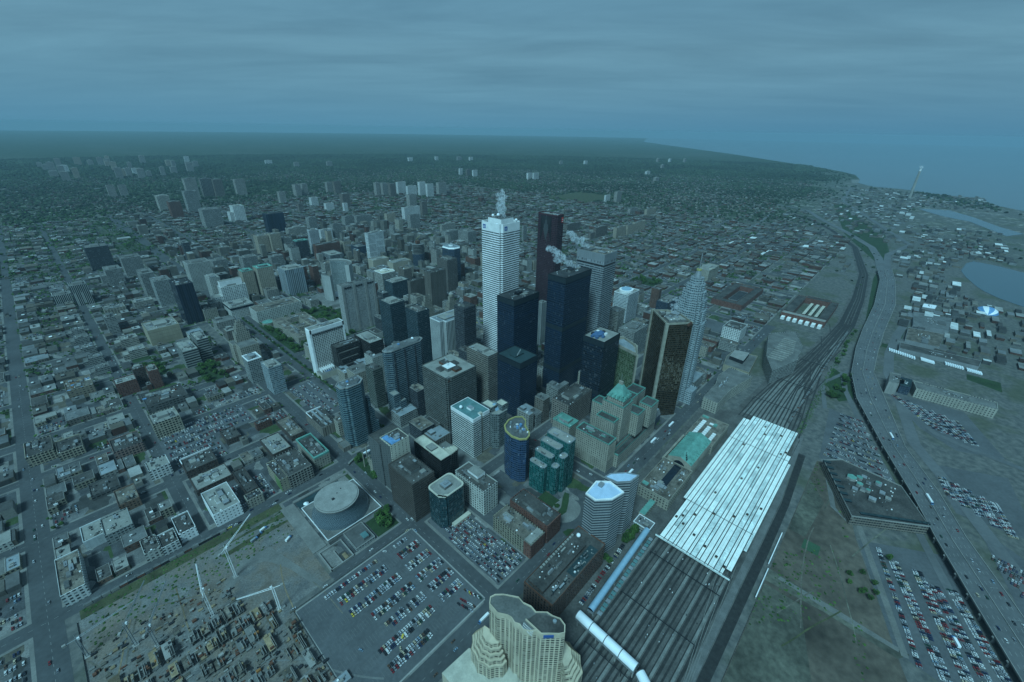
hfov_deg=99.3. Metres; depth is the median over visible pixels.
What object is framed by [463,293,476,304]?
office block
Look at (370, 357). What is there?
apartment tower
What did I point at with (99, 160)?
apartment tower
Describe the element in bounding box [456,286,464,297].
office block
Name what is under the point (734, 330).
office block
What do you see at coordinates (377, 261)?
mall block
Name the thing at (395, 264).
mall block
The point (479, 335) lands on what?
office block
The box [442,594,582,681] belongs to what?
hotel
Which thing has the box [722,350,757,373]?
theatre
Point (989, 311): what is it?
inflated dome
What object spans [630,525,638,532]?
tree
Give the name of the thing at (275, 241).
apartment tower
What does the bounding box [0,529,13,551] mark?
street building
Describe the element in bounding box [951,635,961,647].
truck
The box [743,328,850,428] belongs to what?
rail yard gravel
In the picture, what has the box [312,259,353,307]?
city hall
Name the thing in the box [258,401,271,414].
street building
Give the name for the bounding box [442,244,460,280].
office tower
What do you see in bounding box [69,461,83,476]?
street building
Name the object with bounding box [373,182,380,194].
apartment tower
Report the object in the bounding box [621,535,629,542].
tree
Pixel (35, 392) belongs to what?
street building
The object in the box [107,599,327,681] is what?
building under construction
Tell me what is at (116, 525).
warehouse
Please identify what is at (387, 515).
tree
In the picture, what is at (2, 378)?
street building
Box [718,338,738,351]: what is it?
office block
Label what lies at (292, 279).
office block
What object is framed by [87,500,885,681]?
wheel tracks
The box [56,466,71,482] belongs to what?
street building
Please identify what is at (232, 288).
hospital block
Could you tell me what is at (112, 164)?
apartment tower
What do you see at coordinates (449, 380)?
office tower
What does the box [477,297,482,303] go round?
street building
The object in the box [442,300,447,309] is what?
office block
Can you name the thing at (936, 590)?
distant cars
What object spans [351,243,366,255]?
office block
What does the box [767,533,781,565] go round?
retaining wall
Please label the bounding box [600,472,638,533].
office tower
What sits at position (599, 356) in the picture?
office tower
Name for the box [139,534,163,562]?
warehouse
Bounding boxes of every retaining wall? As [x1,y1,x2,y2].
[755,568,768,598]
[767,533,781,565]
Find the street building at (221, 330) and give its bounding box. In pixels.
[218,324,233,336]
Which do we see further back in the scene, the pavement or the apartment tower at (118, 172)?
the apartment tower at (118, 172)
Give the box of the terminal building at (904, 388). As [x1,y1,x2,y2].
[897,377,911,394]
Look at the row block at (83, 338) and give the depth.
959.69 m
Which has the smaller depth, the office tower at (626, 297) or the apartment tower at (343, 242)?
the office tower at (626, 297)
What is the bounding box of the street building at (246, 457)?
[239,451,254,465]
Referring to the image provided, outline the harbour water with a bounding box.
[921,195,1023,306]
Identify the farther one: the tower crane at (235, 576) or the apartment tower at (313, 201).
the apartment tower at (313, 201)
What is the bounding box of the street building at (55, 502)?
[45,490,67,514]
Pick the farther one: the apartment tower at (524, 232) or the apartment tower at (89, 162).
the apartment tower at (89, 162)
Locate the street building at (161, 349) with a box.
[156,343,172,354]
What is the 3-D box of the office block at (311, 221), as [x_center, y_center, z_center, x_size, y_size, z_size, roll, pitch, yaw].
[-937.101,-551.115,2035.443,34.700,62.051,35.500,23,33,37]
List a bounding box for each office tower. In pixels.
[169,277,204,324]
[181,190,200,211]
[228,314,262,366]
[242,352,264,383]
[261,358,287,394]
[262,211,285,232]
[292,238,310,256]
[307,228,320,253]
[330,223,341,238]
[335,375,379,452]
[364,230,385,257]
[365,362,386,408]
[368,423,410,488]
[379,296,407,347]
[382,337,424,413]
[388,452,434,521]
[405,304,432,362]
[407,277,425,303]
[422,294,434,316]
[422,353,476,431]
[424,267,446,307]
[428,473,470,527]
[430,309,455,359]
[437,255,457,290]
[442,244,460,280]
[445,292,455,311]
[451,397,489,457]
[454,301,476,351]
[466,342,497,403]
[481,399,507,447]
[504,416,529,481]
[537,300,546,344]
[579,326,619,412]
[582,481,623,552]
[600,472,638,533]
[612,286,638,322]
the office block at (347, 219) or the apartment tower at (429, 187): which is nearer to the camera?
the office block at (347, 219)
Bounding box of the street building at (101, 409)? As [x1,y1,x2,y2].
[95,405,114,416]
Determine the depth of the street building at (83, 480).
586.26 m
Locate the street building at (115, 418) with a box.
[106,412,124,424]
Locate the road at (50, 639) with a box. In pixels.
[0,183,833,681]
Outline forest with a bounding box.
[0,153,1022,305]
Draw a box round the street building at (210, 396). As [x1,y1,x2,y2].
[204,391,223,402]
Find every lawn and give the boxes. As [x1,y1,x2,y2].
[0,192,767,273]
[132,278,658,536]
[558,492,573,535]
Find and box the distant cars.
[0,202,1023,681]
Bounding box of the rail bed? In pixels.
[521,213,870,681]
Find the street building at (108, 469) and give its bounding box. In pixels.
[98,460,118,478]
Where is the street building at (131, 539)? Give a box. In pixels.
[120,525,147,552]
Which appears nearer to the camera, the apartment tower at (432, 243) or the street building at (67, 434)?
the street building at (67, 434)
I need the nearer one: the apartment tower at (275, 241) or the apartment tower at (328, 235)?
the apartment tower at (275, 241)
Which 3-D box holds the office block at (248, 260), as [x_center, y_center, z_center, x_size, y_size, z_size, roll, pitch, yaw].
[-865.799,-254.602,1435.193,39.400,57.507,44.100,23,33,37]
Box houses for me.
[0,168,832,316]
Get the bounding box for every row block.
[67,326,85,337]
[69,333,90,345]
[75,342,97,353]
[82,351,104,365]
[89,361,112,376]
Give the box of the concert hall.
[280,472,381,553]
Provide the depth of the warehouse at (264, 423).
702.09 m
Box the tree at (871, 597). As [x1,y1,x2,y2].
[867,593,874,599]
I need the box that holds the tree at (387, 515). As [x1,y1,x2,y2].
[382,513,391,521]
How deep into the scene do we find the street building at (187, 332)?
1000.73 m
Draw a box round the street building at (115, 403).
[107,397,123,410]
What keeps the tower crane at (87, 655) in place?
on the site ground at (257, 577)
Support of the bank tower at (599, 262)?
on the ground at (1002, 430)
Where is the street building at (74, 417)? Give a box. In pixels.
[64,406,91,426]
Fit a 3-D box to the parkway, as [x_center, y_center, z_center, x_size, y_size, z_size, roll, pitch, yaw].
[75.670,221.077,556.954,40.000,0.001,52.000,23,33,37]
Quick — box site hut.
[333,670,351,681]
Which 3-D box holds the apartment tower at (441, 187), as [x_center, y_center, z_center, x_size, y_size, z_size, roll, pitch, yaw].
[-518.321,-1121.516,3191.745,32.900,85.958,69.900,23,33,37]
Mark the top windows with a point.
(340, 326)
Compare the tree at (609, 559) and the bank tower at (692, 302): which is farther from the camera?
the bank tower at (692, 302)
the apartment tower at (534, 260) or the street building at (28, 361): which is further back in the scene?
the apartment tower at (534, 260)
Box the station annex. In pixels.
[638,498,655,516]
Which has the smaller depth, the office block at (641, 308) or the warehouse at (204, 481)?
the warehouse at (204, 481)
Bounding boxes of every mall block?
[368,256,388,268]
[387,257,410,271]
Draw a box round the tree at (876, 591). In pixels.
[872,588,879,594]
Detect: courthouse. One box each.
[141,316,183,345]
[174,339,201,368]
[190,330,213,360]
[249,296,301,323]
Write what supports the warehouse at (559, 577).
on the ground at (1002, 430)
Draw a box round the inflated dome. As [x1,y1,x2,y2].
[978,306,998,315]
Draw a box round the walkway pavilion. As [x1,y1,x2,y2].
[633,514,654,535]
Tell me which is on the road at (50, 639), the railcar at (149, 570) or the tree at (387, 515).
the railcar at (149, 570)
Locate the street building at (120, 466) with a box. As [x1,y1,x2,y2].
[114,458,125,473]
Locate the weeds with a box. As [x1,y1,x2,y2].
[83,328,868,679]
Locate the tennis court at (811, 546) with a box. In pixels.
[801,539,820,555]
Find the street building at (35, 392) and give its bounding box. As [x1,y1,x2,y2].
[29,383,55,397]
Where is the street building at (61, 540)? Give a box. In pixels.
[52,531,71,549]
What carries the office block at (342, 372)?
on the ground at (1002, 430)
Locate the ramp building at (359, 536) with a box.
[343,522,374,550]
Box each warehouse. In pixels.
[23,435,58,467]
[54,549,91,606]
[55,433,86,461]
[63,374,95,401]
[80,519,106,549]
[88,474,121,500]
[100,507,135,545]
[109,430,146,459]
[113,483,142,510]
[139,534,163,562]
[140,383,188,413]
[157,528,181,555]
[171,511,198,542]
[179,447,218,478]
[189,463,233,495]
[219,426,240,445]
[232,467,258,494]
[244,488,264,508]
[254,416,272,430]
[260,432,291,456]
[266,460,290,491]
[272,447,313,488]
[276,415,304,441]
[493,504,544,558]
[510,488,560,543]
[523,525,604,616]
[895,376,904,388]
[898,342,980,369]
[904,327,944,349]
[912,312,951,333]
[921,303,936,311]
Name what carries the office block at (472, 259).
on the ground at (1002, 430)
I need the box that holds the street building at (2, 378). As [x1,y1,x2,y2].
[0,372,5,382]
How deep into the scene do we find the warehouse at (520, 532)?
509.51 m
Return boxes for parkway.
[560,500,583,528]
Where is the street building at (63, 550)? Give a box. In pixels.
[54,544,72,558]
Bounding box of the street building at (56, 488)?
[45,481,68,496]
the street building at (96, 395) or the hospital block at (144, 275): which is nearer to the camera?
the street building at (96, 395)
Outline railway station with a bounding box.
[637,414,728,510]
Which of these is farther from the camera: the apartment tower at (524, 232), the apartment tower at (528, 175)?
the apartment tower at (528, 175)
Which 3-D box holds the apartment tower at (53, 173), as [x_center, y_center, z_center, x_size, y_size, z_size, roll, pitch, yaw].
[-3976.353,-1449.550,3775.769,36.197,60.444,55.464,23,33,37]
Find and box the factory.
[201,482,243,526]
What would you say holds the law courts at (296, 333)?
on the ground at (1002, 430)
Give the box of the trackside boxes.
[588,550,719,681]
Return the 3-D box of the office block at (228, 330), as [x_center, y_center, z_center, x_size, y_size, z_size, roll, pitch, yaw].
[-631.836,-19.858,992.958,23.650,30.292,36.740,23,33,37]
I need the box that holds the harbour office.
[821,459,930,534]
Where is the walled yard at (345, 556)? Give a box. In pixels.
[319,539,353,570]
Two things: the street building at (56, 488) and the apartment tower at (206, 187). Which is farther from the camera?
the apartment tower at (206, 187)
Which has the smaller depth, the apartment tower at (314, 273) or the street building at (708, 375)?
the street building at (708, 375)
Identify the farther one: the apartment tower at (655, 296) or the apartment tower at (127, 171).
the apartment tower at (127, 171)
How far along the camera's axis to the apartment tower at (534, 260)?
1512.41 m
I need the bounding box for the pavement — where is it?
[0,200,853,681]
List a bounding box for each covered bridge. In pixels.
[575,609,639,677]
[635,669,649,681]
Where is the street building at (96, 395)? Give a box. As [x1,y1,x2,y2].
[89,390,114,400]
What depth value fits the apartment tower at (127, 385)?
781.64 m
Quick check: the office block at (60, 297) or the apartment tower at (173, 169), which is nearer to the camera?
the office block at (60, 297)
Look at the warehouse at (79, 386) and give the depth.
776.19 m
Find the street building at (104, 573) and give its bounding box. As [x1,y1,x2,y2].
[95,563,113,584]
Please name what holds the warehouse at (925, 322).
on the ground at (1002, 430)
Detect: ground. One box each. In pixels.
[0,130,1023,681]
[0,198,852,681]
[77,521,333,681]
[723,479,908,681]
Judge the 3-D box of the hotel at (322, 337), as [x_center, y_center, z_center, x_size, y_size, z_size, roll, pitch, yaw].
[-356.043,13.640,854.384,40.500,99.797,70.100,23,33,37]
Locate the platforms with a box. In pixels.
[573,536,727,681]
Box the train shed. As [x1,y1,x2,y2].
[655,416,799,580]
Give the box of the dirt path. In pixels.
[778,525,908,658]
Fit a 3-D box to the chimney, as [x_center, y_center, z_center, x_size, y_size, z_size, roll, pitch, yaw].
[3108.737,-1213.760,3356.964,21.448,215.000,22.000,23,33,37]
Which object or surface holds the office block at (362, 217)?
on the ground at (1002, 430)
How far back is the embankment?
471.37 m
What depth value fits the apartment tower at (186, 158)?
5446.29 m
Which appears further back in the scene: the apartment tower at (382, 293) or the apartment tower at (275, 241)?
the apartment tower at (275, 241)
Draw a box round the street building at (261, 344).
[257,340,264,349]
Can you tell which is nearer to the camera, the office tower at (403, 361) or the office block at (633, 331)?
the office tower at (403, 361)
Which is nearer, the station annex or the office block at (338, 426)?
the station annex
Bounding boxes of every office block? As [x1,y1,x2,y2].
[51,290,74,304]
[67,280,94,305]
[82,242,114,270]
[99,264,126,285]
[113,332,139,346]
[118,253,143,276]
[121,344,147,360]
[131,296,154,308]
[145,455,173,480]
[147,406,184,438]
[154,194,169,210]
[166,200,184,218]
[198,207,223,227]
[201,306,218,321]
[207,299,220,308]
[212,315,234,331]
[223,297,253,317]
[223,325,233,340]
[227,204,246,221]
[238,253,258,271]
[263,286,278,298]
[268,253,284,265]
[275,276,281,289]
[277,263,307,295]
[281,236,292,250]
[285,225,306,234]
[296,433,331,469]
[303,342,310,360]
[305,216,317,228]
[305,296,319,306]
[305,406,335,436]
[313,240,340,258]
[318,228,332,239]
[321,250,343,260]
[324,202,334,210]
[331,337,362,366]
[334,416,343,435]
[337,365,347,381]
[341,215,354,224]
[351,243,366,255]
[353,357,365,364]
[354,214,371,225]
[354,330,383,357]
[355,263,366,274]
[374,268,395,290]
[384,276,408,297]
[391,402,417,427]
[401,205,419,219]
[407,213,420,228]
[409,415,433,437]
[414,435,458,478]
[424,425,450,444]
[426,416,439,426]
[433,305,443,313]
[439,441,451,448]
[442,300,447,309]
[455,461,497,515]
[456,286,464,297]
[458,281,468,286]
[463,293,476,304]
[466,255,479,265]
[473,270,481,278]
[476,331,482,338]
[477,290,482,297]
[479,310,482,317]
[529,427,575,494]
[529,446,534,459]
[533,408,541,427]
[537,357,543,367]
[551,383,591,422]
[552,412,578,436]
[608,306,624,331]
[618,320,647,353]
[636,303,649,314]
[638,291,644,302]
[655,294,678,310]
[695,366,707,382]
[699,343,708,356]
[701,367,752,413]
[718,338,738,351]
[721,320,747,341]
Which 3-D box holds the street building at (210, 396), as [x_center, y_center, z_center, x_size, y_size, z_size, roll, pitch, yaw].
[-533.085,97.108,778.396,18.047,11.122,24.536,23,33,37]
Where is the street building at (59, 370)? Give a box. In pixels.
[52,365,78,374]
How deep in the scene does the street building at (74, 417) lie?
712.42 m
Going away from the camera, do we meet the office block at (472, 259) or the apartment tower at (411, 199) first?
the office block at (472, 259)
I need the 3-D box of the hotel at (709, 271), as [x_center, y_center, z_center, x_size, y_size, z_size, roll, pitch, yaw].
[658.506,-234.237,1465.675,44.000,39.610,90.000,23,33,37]
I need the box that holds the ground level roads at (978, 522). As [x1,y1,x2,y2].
[396,160,1023,681]
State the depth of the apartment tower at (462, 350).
791.77 m
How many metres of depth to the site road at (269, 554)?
490.56 m
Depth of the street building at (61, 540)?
503.14 m
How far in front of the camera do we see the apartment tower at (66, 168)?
4161.37 m
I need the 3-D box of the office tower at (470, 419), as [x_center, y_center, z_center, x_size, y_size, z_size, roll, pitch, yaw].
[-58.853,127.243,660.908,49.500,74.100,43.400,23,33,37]
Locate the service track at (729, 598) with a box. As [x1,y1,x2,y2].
[684,435,802,681]
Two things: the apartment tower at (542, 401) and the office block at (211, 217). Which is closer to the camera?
the apartment tower at (542, 401)
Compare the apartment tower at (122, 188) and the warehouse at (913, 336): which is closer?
the warehouse at (913, 336)
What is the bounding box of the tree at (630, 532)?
[625,529,635,538]
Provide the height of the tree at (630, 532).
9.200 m
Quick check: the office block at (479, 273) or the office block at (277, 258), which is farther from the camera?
the office block at (277, 258)
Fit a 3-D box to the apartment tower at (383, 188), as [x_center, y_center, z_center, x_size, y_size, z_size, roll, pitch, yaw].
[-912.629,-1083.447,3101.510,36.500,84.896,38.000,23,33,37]
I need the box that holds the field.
[721,461,906,681]
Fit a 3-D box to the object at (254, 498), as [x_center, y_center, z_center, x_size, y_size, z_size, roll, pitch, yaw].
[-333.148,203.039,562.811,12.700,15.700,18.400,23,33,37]
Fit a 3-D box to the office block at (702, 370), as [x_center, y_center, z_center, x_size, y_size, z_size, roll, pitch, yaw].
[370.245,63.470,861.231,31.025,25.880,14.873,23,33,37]
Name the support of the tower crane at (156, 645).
on the site ground at (257, 577)
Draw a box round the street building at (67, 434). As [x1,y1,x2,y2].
[62,430,83,438]
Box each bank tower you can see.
[482,213,519,350]
[497,286,538,353]
[497,345,537,416]
[535,211,563,307]
[542,265,591,387]
[576,245,616,333]
[613,336,638,387]
[639,309,692,415]
[674,253,707,404]
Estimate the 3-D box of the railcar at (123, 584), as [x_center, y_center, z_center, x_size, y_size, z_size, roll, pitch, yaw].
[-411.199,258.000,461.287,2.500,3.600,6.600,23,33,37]
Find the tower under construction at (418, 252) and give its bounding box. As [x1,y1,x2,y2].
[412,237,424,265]
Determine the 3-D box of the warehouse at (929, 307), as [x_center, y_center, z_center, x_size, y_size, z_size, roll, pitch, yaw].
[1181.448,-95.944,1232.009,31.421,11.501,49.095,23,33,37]
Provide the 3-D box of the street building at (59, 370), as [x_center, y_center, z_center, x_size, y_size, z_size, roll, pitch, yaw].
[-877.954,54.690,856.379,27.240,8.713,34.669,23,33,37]
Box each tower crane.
[61,599,134,659]
[117,580,144,647]
[141,581,165,648]
[195,564,215,617]
[217,514,249,578]
[236,583,283,612]
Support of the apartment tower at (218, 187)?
on the ground at (1002, 430)
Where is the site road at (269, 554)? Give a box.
[211,517,323,597]
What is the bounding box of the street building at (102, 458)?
[95,453,109,465]
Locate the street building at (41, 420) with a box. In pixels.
[33,410,57,427]
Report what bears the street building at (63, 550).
on the ground at (1002, 430)
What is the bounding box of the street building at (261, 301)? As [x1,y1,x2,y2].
[255,299,270,304]
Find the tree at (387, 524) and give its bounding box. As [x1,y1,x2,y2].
[385,521,391,527]
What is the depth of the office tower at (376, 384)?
745.75 m
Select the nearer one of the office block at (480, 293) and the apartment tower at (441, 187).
the office block at (480, 293)
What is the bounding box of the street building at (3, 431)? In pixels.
[0,427,6,436]
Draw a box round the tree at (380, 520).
[375,516,384,525]
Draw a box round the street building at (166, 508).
[158,499,174,518]
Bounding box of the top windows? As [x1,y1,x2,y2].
[313,326,342,335]
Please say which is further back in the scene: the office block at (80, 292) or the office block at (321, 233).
the office block at (321, 233)
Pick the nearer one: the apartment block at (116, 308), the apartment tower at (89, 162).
the apartment block at (116, 308)
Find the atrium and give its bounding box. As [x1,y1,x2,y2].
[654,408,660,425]
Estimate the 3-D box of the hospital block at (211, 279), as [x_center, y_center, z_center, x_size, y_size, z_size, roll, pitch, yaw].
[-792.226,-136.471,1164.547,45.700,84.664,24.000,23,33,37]
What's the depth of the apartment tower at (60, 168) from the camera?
3946.41 m
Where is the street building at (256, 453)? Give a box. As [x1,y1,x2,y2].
[249,447,263,460]
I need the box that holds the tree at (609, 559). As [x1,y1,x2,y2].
[606,556,612,562]
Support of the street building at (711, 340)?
on the ground at (1002, 430)
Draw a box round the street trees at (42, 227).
[0,185,849,528]
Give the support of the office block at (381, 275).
on the ground at (1002, 430)
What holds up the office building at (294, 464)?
on the ground at (1002, 430)
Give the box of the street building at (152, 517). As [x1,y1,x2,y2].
[144,507,162,524]
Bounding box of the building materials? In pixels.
[89,576,336,681]
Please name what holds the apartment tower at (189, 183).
on the ground at (1002, 430)
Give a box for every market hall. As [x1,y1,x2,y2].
[711,283,762,310]
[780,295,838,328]
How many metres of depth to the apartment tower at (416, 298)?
1148.07 m
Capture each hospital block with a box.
[136,268,155,297]
[149,275,176,306]
[182,257,212,291]
[204,273,219,299]
[209,257,228,269]
[211,277,249,308]
[238,267,258,296]
[252,263,277,295]
[440,222,455,230]
[441,229,457,240]
[458,228,475,242]
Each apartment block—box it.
[102,302,125,313]
[102,312,121,333]
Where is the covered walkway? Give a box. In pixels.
[587,527,649,615]
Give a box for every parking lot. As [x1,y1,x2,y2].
[155,319,725,681]
[819,394,1023,681]
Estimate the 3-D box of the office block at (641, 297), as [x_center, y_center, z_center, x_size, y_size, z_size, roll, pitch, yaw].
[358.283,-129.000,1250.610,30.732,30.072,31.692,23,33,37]
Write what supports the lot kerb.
on the parking lot at (345, 627)
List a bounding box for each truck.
[478,612,488,624]
[925,493,933,504]
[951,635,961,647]
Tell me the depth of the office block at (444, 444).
649.05 m
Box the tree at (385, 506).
[382,504,389,510]
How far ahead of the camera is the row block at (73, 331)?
994.67 m
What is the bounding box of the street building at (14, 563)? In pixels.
[4,553,22,574]
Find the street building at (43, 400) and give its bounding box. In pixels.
[30,395,49,408]
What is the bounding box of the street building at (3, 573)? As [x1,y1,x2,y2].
[0,557,7,579]
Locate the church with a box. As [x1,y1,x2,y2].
[362,445,372,470]
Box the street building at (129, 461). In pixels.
[123,454,136,468]
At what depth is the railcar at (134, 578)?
465.46 m
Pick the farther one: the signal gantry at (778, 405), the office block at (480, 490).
the signal gantry at (778, 405)
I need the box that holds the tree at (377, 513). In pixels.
[374,510,383,518]
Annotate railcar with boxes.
[83,600,92,607]
[92,595,101,601]
[101,590,110,596]
[110,585,119,592]
[119,581,128,587]
[128,576,136,582]
[136,572,144,577]
[145,567,152,573]
[153,563,160,569]
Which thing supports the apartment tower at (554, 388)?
on the ground at (1002, 430)
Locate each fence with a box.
[76,622,87,681]
[293,527,409,610]
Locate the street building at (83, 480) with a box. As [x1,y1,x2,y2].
[72,469,96,490]
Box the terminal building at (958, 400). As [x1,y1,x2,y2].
[910,380,997,418]
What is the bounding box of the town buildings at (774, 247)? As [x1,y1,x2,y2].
[0,183,1023,596]
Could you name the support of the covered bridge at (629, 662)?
on the ground at (1002, 430)
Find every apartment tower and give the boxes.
[45,161,56,170]
[48,170,58,176]
[53,158,61,165]
[56,165,64,173]
[59,171,70,180]
[60,164,69,171]
[71,167,80,177]
[72,157,81,164]
[87,159,93,164]
[96,157,103,164]
[105,184,117,196]
[109,161,116,169]
[113,167,123,177]
[113,374,140,396]
[117,184,128,196]
[124,167,132,176]
[130,363,148,384]
[135,168,145,177]
[138,155,145,162]
[144,363,163,388]
[159,166,165,175]
[164,160,171,165]
[169,166,177,172]
[181,178,200,199]
[181,241,190,259]
[183,156,189,161]
[184,161,193,171]
[192,161,198,166]
[198,178,215,197]
[211,178,225,196]
[232,178,247,194]
[253,233,271,253]
[267,232,283,251]
[276,191,286,203]
[284,242,293,250]
[288,246,300,261]
[292,184,301,196]
[297,203,303,211]
[299,264,308,279]
[300,183,308,195]
[308,197,318,205]
[308,263,320,285]
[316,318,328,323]
[320,260,330,274]
[324,182,332,192]
[324,229,331,241]
[326,161,332,165]
[332,181,341,193]
[339,193,350,207]
[340,239,351,253]
[342,202,347,210]
[346,362,368,392]
[353,248,360,261]
[364,351,385,384]
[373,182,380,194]
[374,314,382,330]
[377,289,388,297]
[377,295,382,314]
[380,182,387,195]
[384,212,394,221]
[387,183,395,196]
[389,224,394,236]
[395,218,403,229]
[396,181,405,193]
[398,266,411,278]
[405,264,413,275]
[406,185,416,194]
[406,194,416,205]
[409,383,425,415]
[410,293,423,304]
[417,181,425,194]
[419,201,427,215]
[425,183,433,196]
[429,240,435,249]
[430,247,440,264]
[436,182,446,193]
[447,350,458,356]
[458,346,466,360]
[461,262,464,276]
[468,247,476,256]
[472,170,477,176]
[476,338,483,344]
[517,403,533,431]
[521,225,526,240]
[522,258,531,270]
[526,172,531,179]
[529,258,536,269]
[532,172,538,178]
[534,392,549,422]
[537,365,542,384]
[546,380,568,404]
[564,221,580,231]
[588,225,607,239]
[604,194,610,201]
[613,225,625,237]
[614,191,621,201]
[625,223,635,234]
[627,207,637,213]
[632,220,645,231]
[644,207,656,214]
[649,286,661,307]
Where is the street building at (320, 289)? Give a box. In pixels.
[317,286,323,292]
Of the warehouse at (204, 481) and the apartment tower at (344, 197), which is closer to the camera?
the warehouse at (204, 481)
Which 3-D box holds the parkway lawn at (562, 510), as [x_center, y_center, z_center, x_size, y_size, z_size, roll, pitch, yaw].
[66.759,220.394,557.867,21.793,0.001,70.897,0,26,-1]
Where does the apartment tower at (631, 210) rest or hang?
on the ground at (1002, 430)
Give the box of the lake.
[643,138,1023,210]
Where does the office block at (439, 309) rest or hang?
on the ground at (1002, 430)
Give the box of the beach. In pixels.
[852,180,995,205]
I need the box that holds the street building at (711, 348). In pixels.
[702,340,715,351]
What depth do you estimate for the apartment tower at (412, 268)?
1417.77 m
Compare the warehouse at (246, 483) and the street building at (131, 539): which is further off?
the warehouse at (246, 483)
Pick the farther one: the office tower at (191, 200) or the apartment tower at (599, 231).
the office tower at (191, 200)
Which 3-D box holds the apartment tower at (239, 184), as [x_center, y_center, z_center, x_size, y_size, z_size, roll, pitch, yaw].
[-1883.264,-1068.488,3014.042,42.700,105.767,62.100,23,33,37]
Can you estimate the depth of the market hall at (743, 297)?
1272.14 m
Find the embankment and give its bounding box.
[696,453,804,681]
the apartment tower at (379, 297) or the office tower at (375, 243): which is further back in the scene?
the office tower at (375, 243)
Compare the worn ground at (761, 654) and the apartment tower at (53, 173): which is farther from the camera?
the apartment tower at (53, 173)
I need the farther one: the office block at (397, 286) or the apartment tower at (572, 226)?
the apartment tower at (572, 226)
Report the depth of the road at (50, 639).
603.96 m
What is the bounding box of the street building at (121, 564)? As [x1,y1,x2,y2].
[112,555,130,575]
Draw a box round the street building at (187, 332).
[185,327,203,339]
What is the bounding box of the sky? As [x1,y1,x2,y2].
[0,0,1023,146]
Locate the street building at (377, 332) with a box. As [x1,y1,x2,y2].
[369,328,382,337]
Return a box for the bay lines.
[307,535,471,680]
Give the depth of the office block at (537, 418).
715.01 m
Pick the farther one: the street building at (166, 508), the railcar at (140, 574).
the street building at (166, 508)
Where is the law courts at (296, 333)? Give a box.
[262,312,316,343]
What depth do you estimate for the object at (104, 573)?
467.21 m
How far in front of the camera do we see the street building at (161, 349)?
930.70 m
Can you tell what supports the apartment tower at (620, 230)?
on the ground at (1002, 430)
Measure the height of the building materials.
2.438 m
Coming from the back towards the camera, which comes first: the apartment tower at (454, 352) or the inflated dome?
the inflated dome
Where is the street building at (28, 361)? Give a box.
[24,353,46,365]
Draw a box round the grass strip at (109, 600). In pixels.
[79,500,287,619]
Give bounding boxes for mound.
[762,331,802,383]
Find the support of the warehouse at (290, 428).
on the ground at (1002, 430)
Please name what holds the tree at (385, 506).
on the pavement
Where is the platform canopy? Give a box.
[597,537,652,615]
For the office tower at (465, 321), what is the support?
on the ground at (1002, 430)
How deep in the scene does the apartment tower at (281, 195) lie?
2698.16 m
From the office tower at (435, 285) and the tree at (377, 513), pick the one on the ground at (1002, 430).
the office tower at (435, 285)
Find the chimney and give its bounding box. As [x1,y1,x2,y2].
[908,169,921,197]
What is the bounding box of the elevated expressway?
[850,268,1023,681]
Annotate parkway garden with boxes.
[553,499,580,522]
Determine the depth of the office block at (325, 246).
1573.89 m
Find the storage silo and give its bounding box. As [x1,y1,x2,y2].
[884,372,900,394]
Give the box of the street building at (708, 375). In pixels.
[704,369,710,379]
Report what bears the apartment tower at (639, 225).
on the ground at (1002, 430)
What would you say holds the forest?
on the ground at (1002, 430)
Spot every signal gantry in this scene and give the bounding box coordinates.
[584,641,631,681]
[621,591,694,649]
[650,551,719,598]
[753,396,801,416]
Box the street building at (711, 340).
[702,335,718,347]
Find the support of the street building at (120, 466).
on the ground at (1002, 430)
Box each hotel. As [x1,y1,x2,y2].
[305,318,345,379]
[336,277,378,333]
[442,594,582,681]
[574,374,658,472]
[700,263,718,280]
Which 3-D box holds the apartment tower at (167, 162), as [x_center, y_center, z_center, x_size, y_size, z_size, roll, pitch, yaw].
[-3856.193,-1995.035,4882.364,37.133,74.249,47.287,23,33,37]
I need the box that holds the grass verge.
[826,204,1001,400]
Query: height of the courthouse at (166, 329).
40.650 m
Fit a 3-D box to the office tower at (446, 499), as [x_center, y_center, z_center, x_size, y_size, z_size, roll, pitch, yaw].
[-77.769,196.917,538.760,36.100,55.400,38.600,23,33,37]
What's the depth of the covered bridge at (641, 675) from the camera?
380.20 m
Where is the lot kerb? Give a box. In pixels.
[295,528,484,681]
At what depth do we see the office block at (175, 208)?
2233.88 m
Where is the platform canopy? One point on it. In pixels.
(610, 596)
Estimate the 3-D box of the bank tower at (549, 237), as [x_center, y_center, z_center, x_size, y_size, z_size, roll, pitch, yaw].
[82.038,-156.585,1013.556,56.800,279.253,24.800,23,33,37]
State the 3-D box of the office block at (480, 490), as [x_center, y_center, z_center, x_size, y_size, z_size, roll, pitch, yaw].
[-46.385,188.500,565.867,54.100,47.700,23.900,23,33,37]

